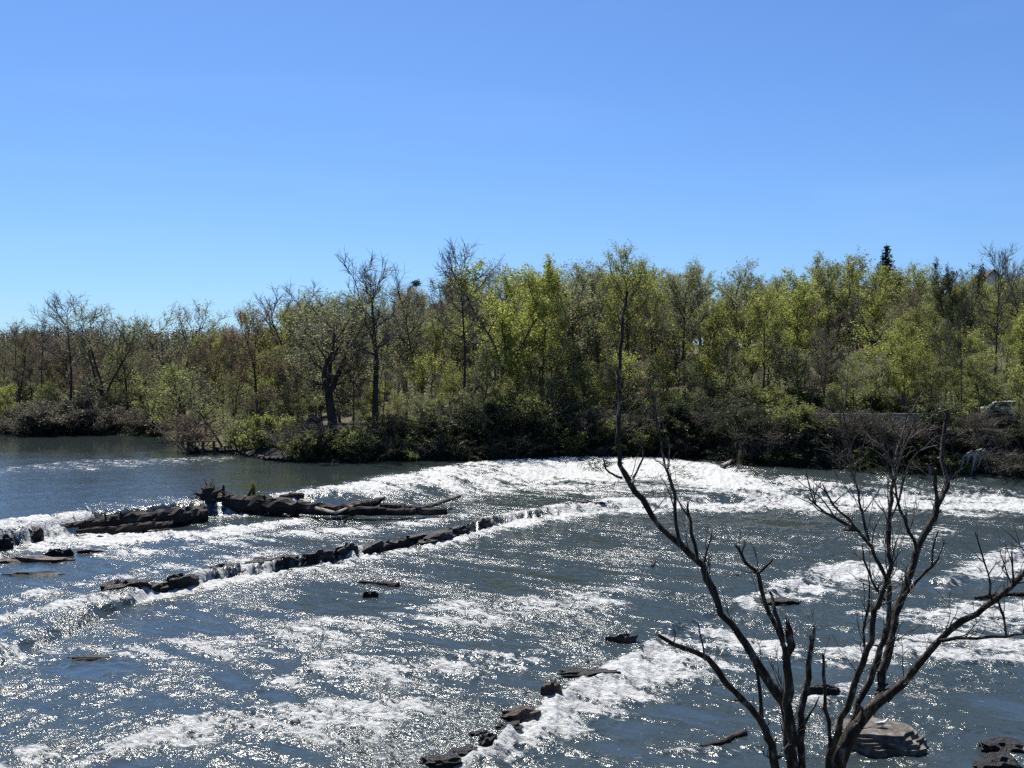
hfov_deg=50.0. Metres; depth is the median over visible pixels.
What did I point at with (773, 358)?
tree
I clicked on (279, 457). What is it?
bank rubble
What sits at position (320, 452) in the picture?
shrub
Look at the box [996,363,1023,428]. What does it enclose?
tree
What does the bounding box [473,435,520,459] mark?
shrub
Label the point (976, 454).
hanging roots
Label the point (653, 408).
shrub
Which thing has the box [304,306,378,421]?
tree
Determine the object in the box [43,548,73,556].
flat rock
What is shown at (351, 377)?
tree
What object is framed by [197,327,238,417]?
tree
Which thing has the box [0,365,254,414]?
woods
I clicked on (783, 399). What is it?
tree
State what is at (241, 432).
shrub
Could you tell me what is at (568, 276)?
tree
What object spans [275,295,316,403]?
tree
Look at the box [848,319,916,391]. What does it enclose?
tree
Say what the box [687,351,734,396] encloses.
tree
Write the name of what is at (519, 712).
ledge rock
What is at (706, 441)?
shrub
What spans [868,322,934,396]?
tree
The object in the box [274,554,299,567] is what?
ledge rock
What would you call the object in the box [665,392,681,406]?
tree
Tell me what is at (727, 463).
driftwood log
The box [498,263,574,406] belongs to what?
tree
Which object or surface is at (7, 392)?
tree
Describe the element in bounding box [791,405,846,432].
shrub
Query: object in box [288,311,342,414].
tree
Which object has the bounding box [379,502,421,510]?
driftwood log
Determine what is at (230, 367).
tree
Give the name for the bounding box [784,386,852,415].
shrub
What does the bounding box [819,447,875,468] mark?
shrub
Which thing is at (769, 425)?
shrub
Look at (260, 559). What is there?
ledge rock
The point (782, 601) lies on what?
flat rock
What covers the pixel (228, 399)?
tree
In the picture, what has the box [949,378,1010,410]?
shrub
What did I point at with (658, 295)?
tree
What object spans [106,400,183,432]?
shrub
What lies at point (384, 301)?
tree
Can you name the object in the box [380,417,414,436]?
shrub
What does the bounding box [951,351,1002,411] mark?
tree
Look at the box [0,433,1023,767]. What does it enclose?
river water
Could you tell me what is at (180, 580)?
ledge rock
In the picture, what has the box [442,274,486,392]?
tree
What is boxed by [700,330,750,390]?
tree
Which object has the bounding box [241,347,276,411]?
tree
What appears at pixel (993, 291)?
tree
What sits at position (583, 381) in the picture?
tree
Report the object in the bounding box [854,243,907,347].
conifer tree
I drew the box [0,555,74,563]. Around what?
flat rock
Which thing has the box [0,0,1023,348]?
sky
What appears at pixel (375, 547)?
ledge rock
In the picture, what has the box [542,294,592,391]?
tree
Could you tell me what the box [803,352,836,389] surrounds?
tree
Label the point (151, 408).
tree
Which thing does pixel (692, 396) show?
tree
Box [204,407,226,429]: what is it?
tree
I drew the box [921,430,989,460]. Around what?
shrub
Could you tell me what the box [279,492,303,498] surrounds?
driftwood log
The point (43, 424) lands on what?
shrub
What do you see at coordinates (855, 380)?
tree
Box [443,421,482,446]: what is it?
shrub
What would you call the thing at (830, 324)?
tree
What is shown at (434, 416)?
shrub
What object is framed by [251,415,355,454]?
shrub
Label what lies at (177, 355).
woods
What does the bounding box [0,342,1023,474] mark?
ground
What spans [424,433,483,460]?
shrub
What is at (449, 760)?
ledge rock
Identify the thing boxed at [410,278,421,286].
nest
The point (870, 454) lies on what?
shrub
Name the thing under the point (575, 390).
tree
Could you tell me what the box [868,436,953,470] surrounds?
shrub
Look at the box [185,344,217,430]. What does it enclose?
tree
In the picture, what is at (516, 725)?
ledge rock
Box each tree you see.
[0,317,42,403]
[0,335,16,415]
[0,345,35,398]
[0,384,21,417]
[2,395,13,409]
[8,333,52,403]
[25,290,108,400]
[26,350,61,402]
[27,380,61,414]
[28,304,63,389]
[45,333,97,396]
[45,354,69,403]
[51,299,152,406]
[55,388,79,404]
[68,344,106,400]
[80,340,114,403]
[101,313,150,402]
[101,345,129,400]
[102,391,123,410]
[114,359,145,402]
[127,347,158,402]
[129,298,229,415]
[129,370,172,428]
[143,349,180,402]
[144,361,210,438]
[167,400,177,428]
[171,369,230,446]
[172,354,184,413]
[177,328,232,419]
[177,393,209,427]
[178,357,200,414]
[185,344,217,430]
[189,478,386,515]
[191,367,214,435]
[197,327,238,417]
[200,323,240,423]
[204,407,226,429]
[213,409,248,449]
[215,374,247,420]
[217,326,258,417]
[218,339,245,424]
[219,327,257,417]
[222,337,256,439]
[222,396,237,417]
[226,298,284,416]
[235,302,311,412]
[236,380,264,420]
[237,316,281,416]
[237,385,284,432]
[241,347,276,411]
[247,344,302,416]
[253,277,337,426]
[260,352,312,420]
[267,323,298,380]
[267,398,300,421]
[271,276,391,438]
[271,395,300,424]
[273,301,313,390]
[274,296,352,415]
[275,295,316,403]
[279,390,318,428]
[287,320,315,402]
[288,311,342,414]
[293,329,340,421]
[299,384,323,414]
[301,413,329,444]
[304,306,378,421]
[306,350,382,419]
[310,387,320,416]
[314,288,368,405]
[324,361,352,413]
[331,292,379,407]
[332,314,372,427]
[333,307,381,407]
[333,341,370,426]
[334,248,406,428]
[349,290,403,406]
[351,388,372,425]
[351,410,361,425]
[355,380,394,421]
[362,335,387,419]
[368,298,435,417]
[368,302,414,407]
[369,285,423,397]
[371,347,398,421]
[376,260,433,418]
[378,363,413,403]
[379,284,428,401]
[382,283,436,400]
[388,390,409,414]
[392,404,405,416]
[393,285,444,401]
[394,366,417,414]
[396,391,427,419]
[399,394,427,419]
[403,352,448,416]
[406,305,456,402]
[412,278,468,402]
[422,290,471,408]
[423,238,505,407]
[425,310,480,413]
[425,398,448,417]
[426,268,489,393]
[426,372,446,406]
[433,372,461,405]
[437,358,468,412]
[439,369,477,408]
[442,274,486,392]
[443,251,564,397]
[443,285,499,396]
[448,380,487,414]
[465,343,506,406]
[466,347,512,406]
[468,266,510,389]
[468,273,513,403]
[468,391,482,407]
[475,373,525,412]
[481,281,554,389]
[481,303,530,396]
[483,260,524,387]
[488,351,523,398]
[492,324,530,379]
[493,369,535,408]
[496,282,542,382]
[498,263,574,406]
[500,287,591,400]
[513,260,573,402]
[514,332,540,386]
[518,329,597,404]
[519,349,545,392]
[528,351,570,404]
[534,362,563,403]
[537,374,570,413]
[540,257,606,401]
[540,275,590,379]
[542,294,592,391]
[549,266,589,385]
[557,359,612,406]
[559,374,593,403]
[564,262,628,398]
[566,330,614,403]
[567,259,631,386]
[568,363,601,403]
[569,262,604,377]
[579,306,605,401]
[580,378,611,407]
[583,266,638,380]
[587,375,609,410]
[591,260,663,388]
[593,349,648,412]
[594,281,648,389]
[596,364,617,409]
[597,234,658,398]
[602,354,653,414]
[603,259,1023,767]
[607,265,657,376]
[607,398,623,412]
[612,298,653,396]
[621,267,704,379]
[627,292,675,394]
[629,358,664,401]
[630,270,685,396]
[638,387,654,401]
[641,353,682,410]
[643,263,712,373]
[650,282,692,391]
[650,379,673,407]
[652,254,716,401]
[656,379,667,394]
[662,272,704,388]
[664,290,704,395]
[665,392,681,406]
[672,293,739,381]
[674,360,706,404]
[683,266,718,356]
[686,345,706,403]
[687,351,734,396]
[688,377,722,406]
[689,276,721,374]
[689,387,707,408]
[697,300,727,384]
[700,256,766,386]
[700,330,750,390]
[708,390,728,405]
[710,275,745,367]
[711,338,747,396]
[712,363,756,405]
[712,369,739,393]
[716,278,747,384]
[722,306,770,376]
[728,281,795,391]
[730,350,762,396]
[732,353,771,392]
[733,274,765,356]
[740,283,782,380]
[745,270,788,384]
[746,277,785,359]
[746,381,761,402]
[747,287,822,389]
[750,389,770,407]
[765,325,788,392]
[765,340,787,386]
[765,352,804,392]
[766,266,830,383]
[768,325,791,389]
[769,387,796,412]
[771,272,809,317]
[772,344,831,404]
[776,364,813,389]
[790,293,829,390]
[797,302,849,368]
[800,245,875,379]
[800,353,828,405]
[803,264,831,343]
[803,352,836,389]
[804,278,846,347]
[807,327,841,411]
[808,334,837,389]
[814,345,850,388]
[817,351,854,387]
[821,386,842,412]
[822,261,852,350]
[827,373,855,391]
[831,262,882,350]
[832,355,872,410]
[840,278,864,367]
[841,255,907,380]
[842,298,863,387]
[843,349,871,392]
[845,350,885,390]
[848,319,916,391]
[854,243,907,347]
[854,351,897,412]
[858,275,892,329]
[859,274,896,348]
[860,305,906,359]
[860,337,897,396]
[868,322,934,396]
[877,261,937,333]
[878,305,926,398]
[880,283,929,382]
[882,264,916,308]
[885,350,931,392]
[887,341,922,390]
[894,391,915,412]
[897,282,929,335]
[906,300,945,393]
[907,339,950,397]
[908,352,959,407]
[913,267,937,313]
[913,314,959,392]
[915,270,950,371]
[921,355,952,390]
[925,366,944,393]
[926,350,964,391]
[927,256,989,401]
[929,316,956,393]
[929,318,959,402]
[933,273,966,313]
[934,372,972,412]
[937,276,977,330]
[943,268,991,350]
[944,326,1002,388]
[945,293,978,410]
[950,355,981,387]
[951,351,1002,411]
[952,271,993,328]
[956,295,995,361]
[964,276,1013,367]
[967,240,1021,386]
[968,348,1006,388]
[972,371,1008,427]
[975,290,1019,390]
[982,277,1023,357]
[984,281,1023,379]
[992,269,1022,350]
[993,342,1012,398]
[995,247,1023,386]
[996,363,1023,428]
[998,303,1023,389]
[999,338,1023,386]
[1003,303,1023,364]
[1004,335,1023,383]
[1015,276,1023,309]
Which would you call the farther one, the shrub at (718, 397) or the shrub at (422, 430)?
the shrub at (718, 397)
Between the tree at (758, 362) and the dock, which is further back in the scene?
the tree at (758, 362)
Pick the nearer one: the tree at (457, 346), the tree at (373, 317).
the tree at (373, 317)
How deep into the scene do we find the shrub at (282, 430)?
100.17 m
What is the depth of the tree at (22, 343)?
149.58 m
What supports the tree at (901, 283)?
on the ground
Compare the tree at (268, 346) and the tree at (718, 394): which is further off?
the tree at (268, 346)
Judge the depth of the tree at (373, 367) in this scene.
119.75 m
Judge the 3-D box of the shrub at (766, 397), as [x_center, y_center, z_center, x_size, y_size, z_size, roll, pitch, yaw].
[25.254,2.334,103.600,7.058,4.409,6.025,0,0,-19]
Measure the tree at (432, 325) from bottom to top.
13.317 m
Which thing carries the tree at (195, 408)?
on the ground
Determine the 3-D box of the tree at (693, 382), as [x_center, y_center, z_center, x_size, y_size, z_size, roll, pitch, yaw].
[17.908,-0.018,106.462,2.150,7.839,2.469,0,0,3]
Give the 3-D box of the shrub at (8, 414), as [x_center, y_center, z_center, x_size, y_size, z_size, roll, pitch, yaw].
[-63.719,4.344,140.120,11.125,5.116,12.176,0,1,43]
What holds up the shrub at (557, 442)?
on the ground
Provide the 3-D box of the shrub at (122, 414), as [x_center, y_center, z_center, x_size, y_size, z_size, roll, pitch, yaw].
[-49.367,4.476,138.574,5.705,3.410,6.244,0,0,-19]
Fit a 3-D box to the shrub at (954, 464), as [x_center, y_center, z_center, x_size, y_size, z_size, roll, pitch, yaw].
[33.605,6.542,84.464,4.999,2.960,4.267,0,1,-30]
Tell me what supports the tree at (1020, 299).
on the ground
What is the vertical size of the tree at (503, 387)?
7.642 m
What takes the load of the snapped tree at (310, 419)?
on the ground
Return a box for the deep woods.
[218,276,1021,417]
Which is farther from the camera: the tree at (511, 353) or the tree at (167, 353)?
the tree at (167, 353)
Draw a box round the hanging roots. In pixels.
[958,448,995,473]
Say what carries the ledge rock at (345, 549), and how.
in the river water
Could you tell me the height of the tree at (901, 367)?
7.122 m
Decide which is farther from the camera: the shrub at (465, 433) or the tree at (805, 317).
the tree at (805, 317)
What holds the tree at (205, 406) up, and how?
on the ground
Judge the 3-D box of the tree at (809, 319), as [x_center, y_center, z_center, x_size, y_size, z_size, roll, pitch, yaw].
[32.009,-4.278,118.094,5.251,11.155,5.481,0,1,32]
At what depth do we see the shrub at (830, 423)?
90.64 m
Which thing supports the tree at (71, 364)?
on the ground
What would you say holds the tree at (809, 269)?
on the ground
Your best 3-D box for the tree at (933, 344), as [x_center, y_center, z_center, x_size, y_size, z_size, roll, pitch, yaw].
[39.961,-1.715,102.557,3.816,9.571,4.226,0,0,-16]
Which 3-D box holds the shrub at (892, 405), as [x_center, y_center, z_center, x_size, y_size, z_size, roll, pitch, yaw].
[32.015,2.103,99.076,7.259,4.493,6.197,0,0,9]
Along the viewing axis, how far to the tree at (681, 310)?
132.78 m
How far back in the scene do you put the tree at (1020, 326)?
100.85 m
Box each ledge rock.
[0,534,13,549]
[28,526,43,542]
[100,579,152,590]
[148,578,173,592]
[166,573,199,588]
[202,563,240,569]
[244,556,275,563]
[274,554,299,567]
[300,548,334,564]
[333,543,358,558]
[361,539,390,553]
[389,537,410,549]
[406,529,455,544]
[419,753,462,767]
[449,523,469,535]
[450,744,477,755]
[469,517,493,527]
[469,730,487,736]
[478,733,497,746]
[494,720,523,730]
[500,705,540,720]
[541,678,562,696]
[574,500,604,503]
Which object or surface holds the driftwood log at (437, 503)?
on the driftwood log at (406, 512)
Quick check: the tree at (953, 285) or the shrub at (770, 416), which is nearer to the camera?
the shrub at (770, 416)
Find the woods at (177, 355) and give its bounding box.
[0,321,317,386]
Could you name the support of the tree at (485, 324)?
on the ground
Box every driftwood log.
[60,504,208,528]
[76,520,173,534]
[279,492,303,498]
[297,497,385,512]
[338,507,446,515]
[351,581,399,586]
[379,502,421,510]
[408,495,460,511]
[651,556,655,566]
[700,729,747,746]
[720,459,735,467]
[974,592,1023,598]
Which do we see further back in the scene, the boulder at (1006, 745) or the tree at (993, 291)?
the tree at (993, 291)
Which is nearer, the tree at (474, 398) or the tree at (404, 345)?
the tree at (474, 398)
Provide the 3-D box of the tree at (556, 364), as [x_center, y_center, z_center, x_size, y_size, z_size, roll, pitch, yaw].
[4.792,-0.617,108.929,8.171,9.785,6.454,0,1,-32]
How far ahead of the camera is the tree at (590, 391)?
107.17 m
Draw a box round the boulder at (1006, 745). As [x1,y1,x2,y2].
[978,736,1023,754]
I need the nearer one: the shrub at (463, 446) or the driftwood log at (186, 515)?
the driftwood log at (186, 515)
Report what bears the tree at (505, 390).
on the ground
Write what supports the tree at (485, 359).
on the ground
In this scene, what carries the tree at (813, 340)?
on the ground
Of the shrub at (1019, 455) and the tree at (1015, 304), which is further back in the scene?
the tree at (1015, 304)
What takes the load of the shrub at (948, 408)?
on the ground
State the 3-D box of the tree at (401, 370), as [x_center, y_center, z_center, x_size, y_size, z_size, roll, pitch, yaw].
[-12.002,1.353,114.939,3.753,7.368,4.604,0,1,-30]
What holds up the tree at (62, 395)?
on the ground
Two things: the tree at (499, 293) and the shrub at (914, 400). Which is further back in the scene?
the tree at (499, 293)
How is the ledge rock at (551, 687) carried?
in the river water
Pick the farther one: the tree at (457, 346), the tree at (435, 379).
the tree at (457, 346)
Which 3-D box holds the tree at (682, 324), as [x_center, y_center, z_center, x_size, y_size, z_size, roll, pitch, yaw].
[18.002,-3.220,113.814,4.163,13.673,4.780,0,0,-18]
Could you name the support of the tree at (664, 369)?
on the ground
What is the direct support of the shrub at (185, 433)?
on the ground
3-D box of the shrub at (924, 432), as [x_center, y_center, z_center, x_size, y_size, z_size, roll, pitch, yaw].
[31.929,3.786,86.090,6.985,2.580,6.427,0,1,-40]
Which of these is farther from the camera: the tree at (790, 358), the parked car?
the tree at (790, 358)
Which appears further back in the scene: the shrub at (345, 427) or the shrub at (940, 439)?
the shrub at (345, 427)
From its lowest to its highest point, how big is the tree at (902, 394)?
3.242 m
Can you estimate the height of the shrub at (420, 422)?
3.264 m
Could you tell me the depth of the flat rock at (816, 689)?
31.09 m
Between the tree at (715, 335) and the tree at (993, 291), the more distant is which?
the tree at (993, 291)
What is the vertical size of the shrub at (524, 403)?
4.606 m
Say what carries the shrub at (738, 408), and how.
on the ground
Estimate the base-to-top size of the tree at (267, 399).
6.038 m
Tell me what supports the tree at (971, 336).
on the ground
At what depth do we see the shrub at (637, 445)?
98.30 m
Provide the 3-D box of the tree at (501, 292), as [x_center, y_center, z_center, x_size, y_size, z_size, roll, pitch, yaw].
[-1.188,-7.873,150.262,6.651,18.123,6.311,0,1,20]
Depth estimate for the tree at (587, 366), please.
106.97 m
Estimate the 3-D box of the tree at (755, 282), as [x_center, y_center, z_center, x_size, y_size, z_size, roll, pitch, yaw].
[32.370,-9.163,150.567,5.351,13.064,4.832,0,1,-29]
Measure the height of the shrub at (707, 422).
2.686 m
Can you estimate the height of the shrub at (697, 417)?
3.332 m
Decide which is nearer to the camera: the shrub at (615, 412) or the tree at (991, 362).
the shrub at (615, 412)
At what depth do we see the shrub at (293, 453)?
93.47 m
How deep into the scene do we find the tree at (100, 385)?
145.68 m
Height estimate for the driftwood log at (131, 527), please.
0.558 m
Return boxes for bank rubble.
[184,446,727,461]
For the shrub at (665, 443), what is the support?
on the ground
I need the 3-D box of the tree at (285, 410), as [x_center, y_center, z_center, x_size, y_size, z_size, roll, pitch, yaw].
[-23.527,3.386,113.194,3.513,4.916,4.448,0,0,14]
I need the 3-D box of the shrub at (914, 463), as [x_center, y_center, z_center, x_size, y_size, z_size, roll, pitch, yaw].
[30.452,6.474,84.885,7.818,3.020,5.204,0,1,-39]
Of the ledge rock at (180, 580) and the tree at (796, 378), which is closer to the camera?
the ledge rock at (180, 580)
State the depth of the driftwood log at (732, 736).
27.19 m
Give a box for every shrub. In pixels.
[0,387,125,435]
[0,406,22,433]
[0,407,25,433]
[1,398,95,435]
[17,378,146,433]
[68,404,127,434]
[102,408,135,429]
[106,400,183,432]
[128,404,248,450]
[128,405,178,431]
[143,429,159,436]
[210,415,256,452]
[232,411,296,448]
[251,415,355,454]
[265,413,305,443]
[271,438,324,461]
[281,418,337,442]
[283,429,338,457]
[292,427,333,458]
[318,425,379,458]
[323,424,390,458]
[325,421,370,432]
[330,441,394,463]
[360,411,410,436]
[362,430,385,451]
[363,432,420,459]
[364,410,425,441]
[366,432,405,457]
[376,434,438,460]
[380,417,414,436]
[381,416,447,441]
[384,401,481,440]
[396,441,439,459]
[406,414,454,438]
[408,435,457,456]
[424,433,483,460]
[438,403,526,444]
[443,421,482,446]
[445,439,480,460]
[447,400,489,423]
[450,438,490,460]
[460,399,530,436]
[460,421,510,445]
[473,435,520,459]
[479,404,533,430]
[482,433,547,458]
[483,396,546,428]
[497,389,555,436]
[500,429,571,457]
[505,405,599,443]
[525,429,573,454]
[534,403,578,430]
[536,392,585,429]
[545,424,601,456]
[547,395,601,411]
[553,399,613,428]
[555,405,626,438]
[560,427,598,450]
[568,399,634,426]
[580,431,614,453]
[582,403,658,440]
[584,410,672,444]
[584,443,616,456]
[594,414,642,445]
[599,402,637,415]
[607,445,647,458]
[611,429,656,456]
[621,396,708,433]
[623,397,666,415]
[625,423,670,452]
[626,409,678,442]
[627,398,667,415]
[636,414,683,430]
[642,400,713,442]
[651,433,693,456]
[653,428,715,457]
[662,430,701,457]
[670,383,740,405]
[674,398,756,434]
[682,394,726,427]
[689,409,732,436]
[690,393,776,436]
[690,427,718,449]
[700,409,764,440]
[701,445,736,460]
[704,404,776,437]
[705,389,732,404]
[718,403,763,427]
[726,390,775,416]
[727,451,773,466]
[728,405,772,434]
[728,421,808,453]
[729,388,792,419]
[747,387,797,405]
[749,402,830,436]
[750,427,829,451]
[756,411,787,436]
[758,446,809,467]
[759,383,828,418]
[766,402,843,440]
[773,397,823,410]
[780,428,838,463]
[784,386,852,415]
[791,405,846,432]
[804,461,836,469]
[807,451,878,469]
[808,384,847,412]
[816,400,857,412]
[816,410,852,432]
[818,407,865,431]
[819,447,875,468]
[821,414,873,437]
[825,383,909,412]
[826,385,894,412]
[836,403,896,437]
[840,456,878,473]
[844,422,938,458]
[854,392,913,412]
[854,445,890,464]
[857,415,939,444]
[859,410,904,433]
[862,387,937,412]
[868,419,962,448]
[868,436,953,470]
[869,452,938,474]
[883,388,962,412]
[901,399,967,434]
[910,450,981,474]
[916,390,973,412]
[916,398,968,425]
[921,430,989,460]
[921,466,959,477]
[924,431,960,450]
[928,424,999,451]
[948,407,1020,433]
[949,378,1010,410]
[949,400,990,425]
[950,443,1023,475]
[972,404,1023,428]
[982,447,1023,475]
[990,423,1023,447]
[1004,384,1023,402]
[1007,407,1023,425]
[1007,459,1023,477]
[1011,422,1023,444]
[1011,449,1023,472]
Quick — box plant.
[249,481,257,494]
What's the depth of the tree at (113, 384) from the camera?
164.24 m
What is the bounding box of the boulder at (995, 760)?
[971,752,1022,767]
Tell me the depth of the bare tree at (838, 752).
11.50 m
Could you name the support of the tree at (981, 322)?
on the ground
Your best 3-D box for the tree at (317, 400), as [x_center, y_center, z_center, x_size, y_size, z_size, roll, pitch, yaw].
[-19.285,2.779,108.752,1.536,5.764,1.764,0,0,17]
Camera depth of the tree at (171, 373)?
123.99 m
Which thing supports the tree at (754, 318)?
on the ground
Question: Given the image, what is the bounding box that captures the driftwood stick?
[315,505,352,513]
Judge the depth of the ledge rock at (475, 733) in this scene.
27.02 m
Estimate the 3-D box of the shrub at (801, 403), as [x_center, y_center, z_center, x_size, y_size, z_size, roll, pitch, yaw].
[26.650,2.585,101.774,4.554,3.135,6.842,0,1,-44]
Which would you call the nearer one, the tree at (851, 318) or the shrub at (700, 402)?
the shrub at (700, 402)
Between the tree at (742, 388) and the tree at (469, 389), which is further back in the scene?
the tree at (469, 389)
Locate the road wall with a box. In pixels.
[822,413,1023,430]
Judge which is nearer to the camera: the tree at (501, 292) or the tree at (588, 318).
the tree at (588, 318)
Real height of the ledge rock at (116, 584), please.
0.965 m
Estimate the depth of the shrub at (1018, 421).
86.56 m
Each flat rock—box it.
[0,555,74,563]
[1,571,62,575]
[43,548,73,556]
[67,654,109,659]
[73,549,104,552]
[362,591,378,597]
[556,668,620,677]
[605,633,637,642]
[754,596,801,605]
[808,684,839,694]
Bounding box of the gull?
[873,718,888,726]
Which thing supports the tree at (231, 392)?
on the ground
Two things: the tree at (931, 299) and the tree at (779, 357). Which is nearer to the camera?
the tree at (779, 357)
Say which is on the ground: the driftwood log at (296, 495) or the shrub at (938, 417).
the shrub at (938, 417)
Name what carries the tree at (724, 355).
on the ground
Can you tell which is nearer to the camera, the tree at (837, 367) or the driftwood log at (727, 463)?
the driftwood log at (727, 463)
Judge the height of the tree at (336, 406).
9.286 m
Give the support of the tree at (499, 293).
on the ground
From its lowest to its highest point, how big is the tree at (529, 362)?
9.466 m
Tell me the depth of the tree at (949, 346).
96.22 m
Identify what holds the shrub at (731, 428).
on the ground
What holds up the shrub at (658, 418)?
on the ground
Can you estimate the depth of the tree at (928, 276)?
151.17 m
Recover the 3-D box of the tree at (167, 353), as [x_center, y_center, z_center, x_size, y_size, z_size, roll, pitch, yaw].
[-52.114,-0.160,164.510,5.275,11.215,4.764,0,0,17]
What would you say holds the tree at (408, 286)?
on the ground
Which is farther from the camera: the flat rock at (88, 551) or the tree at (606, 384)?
the tree at (606, 384)
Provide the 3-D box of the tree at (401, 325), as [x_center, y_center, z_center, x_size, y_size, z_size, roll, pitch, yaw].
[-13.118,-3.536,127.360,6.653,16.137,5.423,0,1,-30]
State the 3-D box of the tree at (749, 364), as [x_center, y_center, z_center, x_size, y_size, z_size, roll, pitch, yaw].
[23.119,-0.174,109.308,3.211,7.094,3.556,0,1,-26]
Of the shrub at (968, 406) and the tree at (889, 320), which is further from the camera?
the tree at (889, 320)
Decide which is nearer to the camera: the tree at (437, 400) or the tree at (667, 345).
the tree at (437, 400)
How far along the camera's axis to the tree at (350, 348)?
114.32 m
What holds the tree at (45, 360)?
on the ground
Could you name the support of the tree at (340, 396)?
on the ground
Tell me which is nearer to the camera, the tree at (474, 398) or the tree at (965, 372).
the tree at (474, 398)
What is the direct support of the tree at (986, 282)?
on the ground
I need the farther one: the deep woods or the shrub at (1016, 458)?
the deep woods
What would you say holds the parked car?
on the road
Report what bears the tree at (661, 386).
on the ground
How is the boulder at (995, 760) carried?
in the river water
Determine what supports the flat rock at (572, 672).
in the river water
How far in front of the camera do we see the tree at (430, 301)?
144.94 m
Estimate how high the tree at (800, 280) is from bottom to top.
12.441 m
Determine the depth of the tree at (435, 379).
103.50 m
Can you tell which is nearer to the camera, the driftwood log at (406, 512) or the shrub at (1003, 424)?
the driftwood log at (406, 512)
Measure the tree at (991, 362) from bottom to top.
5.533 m
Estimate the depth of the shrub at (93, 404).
137.83 m
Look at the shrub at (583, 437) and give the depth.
100.13 m
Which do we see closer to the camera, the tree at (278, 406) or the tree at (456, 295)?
the tree at (278, 406)
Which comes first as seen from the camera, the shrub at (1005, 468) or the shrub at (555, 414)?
the shrub at (1005, 468)
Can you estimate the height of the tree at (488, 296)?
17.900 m
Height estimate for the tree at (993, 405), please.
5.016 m
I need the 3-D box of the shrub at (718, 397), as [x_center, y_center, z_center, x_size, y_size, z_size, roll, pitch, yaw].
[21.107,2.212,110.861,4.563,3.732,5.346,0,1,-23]
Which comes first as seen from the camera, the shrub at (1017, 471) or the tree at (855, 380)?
the shrub at (1017, 471)
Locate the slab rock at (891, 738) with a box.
[833,718,926,758]
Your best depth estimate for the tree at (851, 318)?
133.96 m
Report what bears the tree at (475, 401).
on the ground
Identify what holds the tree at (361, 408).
on the ground
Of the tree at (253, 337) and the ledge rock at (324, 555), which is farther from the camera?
the tree at (253, 337)
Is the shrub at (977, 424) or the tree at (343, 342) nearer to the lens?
the shrub at (977, 424)
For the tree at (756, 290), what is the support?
on the ground
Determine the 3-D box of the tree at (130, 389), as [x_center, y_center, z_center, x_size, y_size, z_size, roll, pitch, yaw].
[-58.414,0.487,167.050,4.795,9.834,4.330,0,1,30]
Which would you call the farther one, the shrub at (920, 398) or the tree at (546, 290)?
the tree at (546, 290)
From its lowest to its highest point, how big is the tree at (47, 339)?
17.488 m
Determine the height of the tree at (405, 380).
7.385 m
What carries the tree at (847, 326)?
on the ground
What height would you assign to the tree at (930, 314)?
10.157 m
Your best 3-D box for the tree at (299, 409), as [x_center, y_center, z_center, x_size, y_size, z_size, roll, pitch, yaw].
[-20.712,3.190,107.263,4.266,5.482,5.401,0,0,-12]
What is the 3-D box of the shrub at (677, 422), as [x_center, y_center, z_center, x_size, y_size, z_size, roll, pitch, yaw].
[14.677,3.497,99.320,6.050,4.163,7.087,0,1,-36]
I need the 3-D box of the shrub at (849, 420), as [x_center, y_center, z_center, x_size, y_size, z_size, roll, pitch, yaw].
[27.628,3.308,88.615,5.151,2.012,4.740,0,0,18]
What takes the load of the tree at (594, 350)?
on the ground
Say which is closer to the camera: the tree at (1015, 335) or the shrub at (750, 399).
the shrub at (750, 399)
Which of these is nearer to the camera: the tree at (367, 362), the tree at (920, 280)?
the tree at (920, 280)
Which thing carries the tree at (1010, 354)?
on the ground
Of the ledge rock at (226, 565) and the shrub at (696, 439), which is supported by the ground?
the shrub at (696, 439)
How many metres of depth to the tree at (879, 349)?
102.97 m
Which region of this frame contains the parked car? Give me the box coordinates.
[978,401,1023,412]
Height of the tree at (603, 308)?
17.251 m
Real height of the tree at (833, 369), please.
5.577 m
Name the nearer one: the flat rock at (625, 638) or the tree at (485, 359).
the flat rock at (625, 638)
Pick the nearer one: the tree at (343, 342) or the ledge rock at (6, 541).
the ledge rock at (6, 541)
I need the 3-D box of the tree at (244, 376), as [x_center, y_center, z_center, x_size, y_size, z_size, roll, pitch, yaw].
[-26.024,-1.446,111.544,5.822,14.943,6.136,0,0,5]
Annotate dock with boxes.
[184,441,217,453]
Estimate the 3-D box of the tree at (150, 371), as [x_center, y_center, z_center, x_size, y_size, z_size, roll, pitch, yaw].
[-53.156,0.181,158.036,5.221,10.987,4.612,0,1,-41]
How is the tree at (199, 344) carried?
on the ground
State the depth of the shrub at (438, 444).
95.42 m
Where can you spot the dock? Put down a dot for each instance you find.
(202, 447)
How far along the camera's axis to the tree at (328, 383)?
102.25 m
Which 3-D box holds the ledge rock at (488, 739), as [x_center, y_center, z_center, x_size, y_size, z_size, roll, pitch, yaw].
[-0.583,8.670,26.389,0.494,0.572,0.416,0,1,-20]
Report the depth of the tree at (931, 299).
128.65 m
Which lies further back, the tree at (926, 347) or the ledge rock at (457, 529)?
the tree at (926, 347)
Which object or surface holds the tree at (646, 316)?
on the ground
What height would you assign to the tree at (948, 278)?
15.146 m
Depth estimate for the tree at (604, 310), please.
125.65 m
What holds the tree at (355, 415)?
on the ground
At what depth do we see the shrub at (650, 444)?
98.36 m
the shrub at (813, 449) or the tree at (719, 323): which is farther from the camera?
the tree at (719, 323)
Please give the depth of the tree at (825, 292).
117.16 m
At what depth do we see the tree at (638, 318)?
152.48 m
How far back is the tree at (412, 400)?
106.21 m
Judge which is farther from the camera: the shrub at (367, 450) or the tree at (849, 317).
the tree at (849, 317)
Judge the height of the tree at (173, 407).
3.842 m
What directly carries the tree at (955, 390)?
on the ground
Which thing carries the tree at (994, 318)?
on the ground

